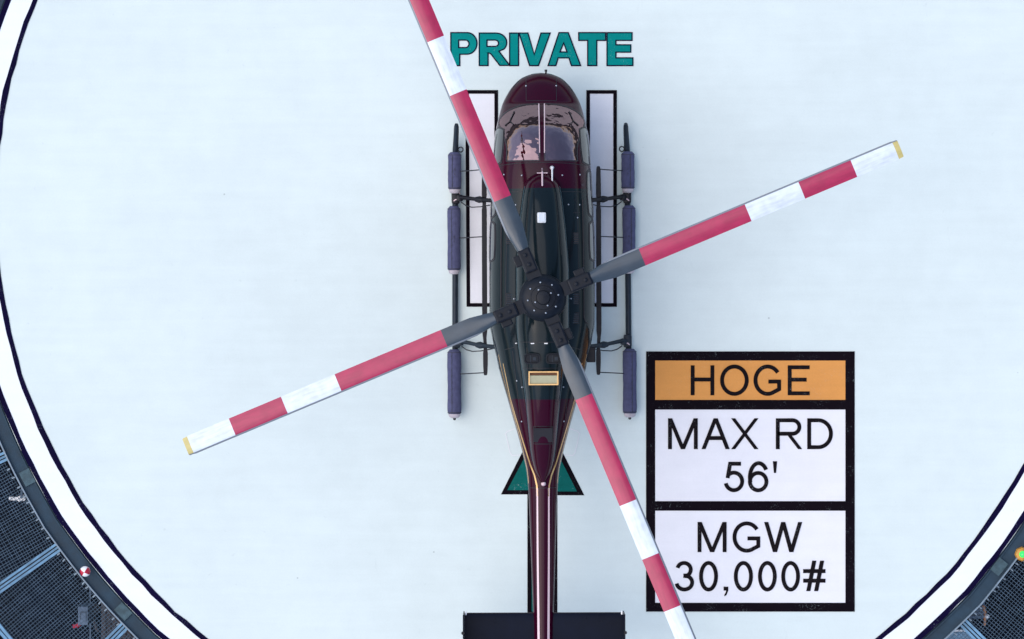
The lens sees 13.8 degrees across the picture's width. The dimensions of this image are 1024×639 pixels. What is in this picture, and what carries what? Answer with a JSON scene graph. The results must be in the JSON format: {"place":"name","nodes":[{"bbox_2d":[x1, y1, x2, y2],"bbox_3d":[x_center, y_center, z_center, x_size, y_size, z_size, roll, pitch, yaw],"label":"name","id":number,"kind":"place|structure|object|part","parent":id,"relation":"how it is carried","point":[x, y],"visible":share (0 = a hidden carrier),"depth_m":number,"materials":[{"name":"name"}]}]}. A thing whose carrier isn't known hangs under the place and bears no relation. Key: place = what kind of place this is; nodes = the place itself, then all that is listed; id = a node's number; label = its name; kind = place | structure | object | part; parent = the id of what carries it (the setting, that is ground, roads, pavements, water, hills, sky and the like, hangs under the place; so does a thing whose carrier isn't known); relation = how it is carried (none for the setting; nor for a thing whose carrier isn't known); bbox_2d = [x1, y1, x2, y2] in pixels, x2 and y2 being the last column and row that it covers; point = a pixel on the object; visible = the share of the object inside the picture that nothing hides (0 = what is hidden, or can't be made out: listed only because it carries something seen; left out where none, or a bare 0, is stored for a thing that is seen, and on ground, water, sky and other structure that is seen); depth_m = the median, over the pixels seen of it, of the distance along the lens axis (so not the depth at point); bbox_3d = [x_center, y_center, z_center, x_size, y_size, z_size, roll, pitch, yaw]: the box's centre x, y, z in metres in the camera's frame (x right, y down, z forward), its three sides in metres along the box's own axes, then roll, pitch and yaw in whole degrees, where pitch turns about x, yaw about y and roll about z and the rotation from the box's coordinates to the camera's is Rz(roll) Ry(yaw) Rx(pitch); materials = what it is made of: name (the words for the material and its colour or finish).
{"place":"outdoors","nodes":[
{"label":"outdoors","id":0,"kind":"place"},
{"label":"ground","id":1,"kind":"structure","parent":0,"visible":0},
{"bbox_2d":[0,446,1023,638],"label":"roof","id":2,"kind":"structure","parent":1,"relation":"on","point":[35,635],"depth_m":65.20,"materials":[{"name":"grey metal"}]},
{"bbox_2d":[78,603,93,624],"bbox_3d":[-6.501,4.492,64.743,0.150,0.915,0.280,0,90,0],"label":"roof cabinet","id":3,"kind":"object","parent":2,"relation":"on","point":[85,613],"visible":0.73,"depth_m":64.30,"materials":[{"name":"grey"}]},
{"bbox_2d":[91,604,100,631],"bbox_3d":[-6.375,4.570,65.000,0.170,0.400,0.447,0,90,0],"label":"duct stub","id":4,"kind":"object","parent":2,"relation":"on","point":[94,612],"visible":0.69,"depth_m":64.84,"materials":[{"name":"grey metal"}]},
{"bbox_2d":[101,602,135,638],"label":"roof shed","id":5,"kind":"structure","parent":2,"relation":"on","point":[111,624],"depth_m":63.78,"materials":[{"name":"grey metal"}]},
{"bbox_2d":[0,0,1023,638],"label":"helipad","id":6,"kind":"object","parent":2,"relation":"on","point":[212,212],"visible":0.98,"depth_m":62.00,"materials":[{"name":"paint"}]},
{"bbox_2d":[0,452,6,463],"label":"support arm","id":7,"kind":"object","parent":6,"relation":"attached to","point":[2,457],"visible":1,"depth_m":62.07},
{"bbox_2d":[0,463,51,580],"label":"net panel","id":8,"kind":"object","parent":7,"relation":"attached to","point":[23,496],"visible":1,"depth_m":62.12,"materials":[{"name":"metal"}]},
{"bbox_2d":[9,489,25,500],"bbox_3d":[-7.292,2.630,62.670,0.324,0.550,0.174,-32,90,0],"label":"floodlight","id":9,"kind":"object","parent":6,"relation":"attached to","point":[21,495],"visible":0.58,"depth_m":62.85,"materials":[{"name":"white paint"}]},
{"bbox_2d":[0,544,59,592],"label":"support arm","id":10,"kind":"object","parent":6,"relation":"attached to","point":[29,567],"visible":1,"depth_m":62.06},
{"bbox_2d":[0,552,118,638],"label":"net panel","id":11,"kind":"object","parent":10,"relation":"attached to","point":[4,633],"visible":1,"depth_m":62.11,"materials":[{"name":"metal"}]},
{"bbox_2d":[80,566,90,576],"bbox_3d":[-6.221,3.672,61.913,0.156,0.293,0.156,0,90,0],"label":"marker ball","id":12,"kind":"object","parent":6,"relation":"on","point":[85,571],"visible":1,"depth_m":61.79,"materials":[{"name":"paint"}]},
{"bbox_2d":[105,623,126,638],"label":"support arm","id":13,"kind":"object","parent":6,"relation":"attached to","point":[119,631],"visible":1,"depth_m":62.07},
{"bbox_2d":[182,0,902,638],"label":"helicopter","id":14,"kind":"object","parent":6,"relation":"on","point":[550,272],"visible":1,"depth_m":59.91,"materials":[{"name":"black metal"}]},
{"bbox_3d":[-0.283,-1.109,60.573,0.102,0.545,0.587,0,90,0],"label":"door window","id":15,"kind":"part","parent":14,"relation":"part of","materials":[{"name":"black"}]},
{"bbox_3d":[-0.254,-1.787,60.581,0.095,0.552,0.697,3,90,0],"label":"door window","id":16,"kind":"part","parent":14,"relation":"part of","materials":[{"name":"black"}]},
{"bbox_3d":[-0.190,-2.465,60.521,0.149,0.546,0.565,4,90,0],"label":"door window","id":17,"kind":"part","parent":14,"relation":"part of","materials":[{"name":"black"}]},
{"bbox_3d":[1.039,-2.469,60.521,0.149,0.546,0.565,-5,90,0],"label":"door window","id":18,"kind":"part","parent":14,"relation":"part of","materials":[{"name":"black"}]},
{"bbox_3d":[1.107,-1.791,60.581,0.095,0.552,0.697,-3,90,0],"label":"door window","id":19,"kind":"part","parent":14,"relation":"part of","materials":[{"name":"black"}]},
{"bbox_3d":[1.141,-1.114,60.573,0.102,0.545,0.587,0,90,0],"label":"door window","id":20,"kind":"part","parent":14,"relation":"part of","materials":[{"name":"black"}]},
{"bbox_2d":[960,620,985,638],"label":"support arm","id":21,"kind":"object","parent":6,"relation":"attached to","point":[969,629],"visible":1,"depth_m":62.07},
{"bbox_2d":[949,628,969,638],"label":"net panel","id":22,"kind":"object","parent":21,"relation":"attached to","point":[955,634],"visible":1,"depth_m":62.09,"materials":[{"name":"metal"}]},
{"bbox_2d":[969,561,1023,638],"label":"net panel","id":23,"kind":"object","parent":21,"relation":"attached to","point":[994,590],"visible":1,"depth_m":62.11,"materials":[{"name":"metal"}]},
{"bbox_2d":[1015,547,1023,561],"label":"edge lamp","id":24,"kind":"object","parent":6,"relation":"attached to","point":[1019,553],"visible":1,"depth_m":61.97,"materials":[{"name":"green"}]},
{"bbox_2d":[947,627,971,638],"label":"equipment cover","id":25,"kind":"object","parent":2,"relation":"on","point":[951,636],"visible":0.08,"depth_m":64.00,"materials":[{"name":"metal"}]},
{"bbox_2d":[968,601,984,618],"bbox_3d":[7.003,4.382,64.744,0.320,0.912,0.300,0,90,0],"label":"vent box","id":26,"kind":"object","parent":2,"relation":"on","point":[977,613],"visible":0.27,"depth_m":64.30,"materials":[{"name":"grey"}]},
{"bbox_2d":[982,605,988,625],"bbox_3d":[7.169,4.479,64.653,0.107,1.095,0.305,0,90,0],"label":"copper pipe","id":27,"kind":"object","parent":2,"relation":"on","point":[984,618],"visible":0.58,"depth_m":64.17,"materials":[{"name":"brown metal"}]}
]}

